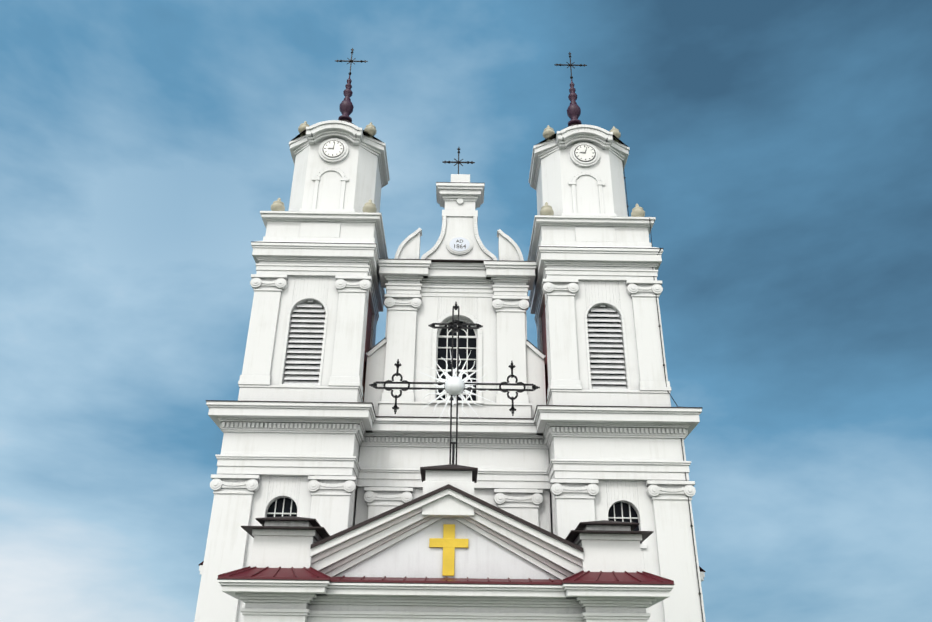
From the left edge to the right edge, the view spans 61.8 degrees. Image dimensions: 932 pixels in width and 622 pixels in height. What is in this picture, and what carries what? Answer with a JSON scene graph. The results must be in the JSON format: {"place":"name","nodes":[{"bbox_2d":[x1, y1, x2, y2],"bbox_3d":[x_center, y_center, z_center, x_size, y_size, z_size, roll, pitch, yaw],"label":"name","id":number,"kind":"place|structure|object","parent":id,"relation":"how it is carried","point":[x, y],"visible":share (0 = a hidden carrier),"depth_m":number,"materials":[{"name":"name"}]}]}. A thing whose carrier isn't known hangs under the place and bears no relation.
{"place":"outdoors","nodes":[
{"label":"outdoors","id":0,"kind":"place"},
{"bbox_2d":[199,565,704,581],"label":"nave walls","id":1,"kind":"structure","parent":0,"point":[702,575],"depth_m":27.70,"materials":[{"name":"white paint"}]},
{"bbox_2d":[199,361,705,571],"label":"nave roof","id":2,"kind":"structure","parent":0,"point":[700,568],"depth_m":27.97,"materials":[{"name":"metal"}]},
{"bbox_2d":[0,0,931,621],"label":"sky","id":3,"kind":"structure","parent":0,"point":[780,152],"materials":[{"name":"blue"}]},
{"label":"ground","id":4,"kind":"structure","parent":0,"visible":0},
{"bbox_2d":[194,120,705,621],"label":"church facade","id":5,"kind":"structure","parent":4,"relation":"on","point":[560,464],"depth_m":26.52,"materials":[{"name":"white paint"}]},
{"bbox_2d":[218,566,673,584],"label":"roof","id":6,"kind":"structure","parent":5,"relation":"on","point":[311,573],"depth_m":19.40,"materials":[{"name":"red metal"}]},
{"bbox_2d":[311,508,581,576],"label":"pediment mouldings","id":7,"kind":"object","parent":5,"relation":"attached to","point":[556,551],"visible":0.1,"depth_m":20.31,"materials":[{"name":"white paint"}]},
{"bbox_2d":[334,518,559,579],"bbox_3d":[-0.490,6.297,20.693,7.000,2.130,0.400,1,-27,0],"label":"pediment tympanum","id":8,"kind":"object","parent":5,"relation":"attached to","point":[415,555],"depth_m":20.34,"materials":[{"name":"white paint"}]},
{"bbox_2d":[429,524,467,575],"bbox_3d":[-0.452,6.272,20.445,1.030,1.310,0.060,1,-27,0],"label":"cross","id":9,"kind":"object","parent":8,"relation":"attached to","point":[448,543],"visible":1,"depth_m":20.47,"materials":[{"name":"gold metal"}]},
{"bbox_2d":[267,321,638,530],"bbox_3d":[-0.390,3.796,26.929,11.800,8.550,1.400,1,-27,0],"label":"window glass","id":10,"kind":"object","parent":5,"relation":"attached to","point":[442,342],"depth_m":28.55,"materials":[{"name":"black glass"}]},
{"bbox_2d":[206,120,702,585],"bbox_3d":[-0.336,-0.240,27.893,16.230,20.280,9.417,1,-27,0],"label":"ledge flashing","id":11,"kind":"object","parent":5,"relation":"on","point":[325,536],"depth_m":20.51,"materials":[{"name":"black metal"}]},
{"bbox_2d":[338,75,581,125],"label":"finials","id":12,"kind":"object","parent":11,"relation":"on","point":[346,106],"visible":0.88,"depth_m":34.38,"materials":[{"name":"paint"}]},
{"bbox_2d":[283,300,626,388],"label":"louver slats","id":13,"kind":"object","parent":5,"relation":"attached to","point":[316,372],"visible":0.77,"depth_m":27.35,"materials":[{"name":"paint"}]},
{"bbox_2d":[285,303,624,385],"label":"dark interiors","id":14,"kind":"object","parent":5,"relation":"on","point":[323,333],"depth_m":27.74,"materials":[{"name":"black"}]},
{"bbox_2d":[362,299,547,404],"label":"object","id":15,"kind":"object","parent":5,"relation":"attached to","point":[368,331],"visible":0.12,"depth_m":29.59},
{"bbox_2d":[271,121,644,216],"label":"decorative urns","id":16,"kind":"object","parent":5,"relation":"on","point":[370,130],"visible":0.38,"depth_m":29.97,"materials":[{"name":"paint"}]},
{"bbox_2d":[323,141,594,160],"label":"clock faces","id":17,"kind":"object","parent":5,"relation":"attached to","point":[589,153],"visible":0.98,"depth_m":31.21,"materials":[{"name":"white"}]},
{"bbox_2d":[449,237,469,250],"bbox_3d":[-0.251,-2.617,30.563,0.800,0.640,0.030,1,-27,0],"label":"date plaque","id":18,"kind":"object","parent":5,"relation":"attached to","point":[459,239],"visible":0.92,"depth_m":30.56,"materials":[{"name":"white stone"}]},
{"bbox_2d":[323,140,595,161],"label":"clock markings","id":19,"kind":"object","parent":5,"relation":"attached to","point":[343,150],"visible":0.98,"depth_m":31.19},
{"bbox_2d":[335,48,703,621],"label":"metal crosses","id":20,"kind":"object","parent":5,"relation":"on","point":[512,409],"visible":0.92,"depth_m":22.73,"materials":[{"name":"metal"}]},
{"bbox_2d":[413,351,498,426],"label":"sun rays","id":21,"kind":"object","parent":20,"relation":"attached to","point":[454,385],"visible":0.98,"depth_m":22.50,"materials":[{"name":"silver metal"}]}
]}

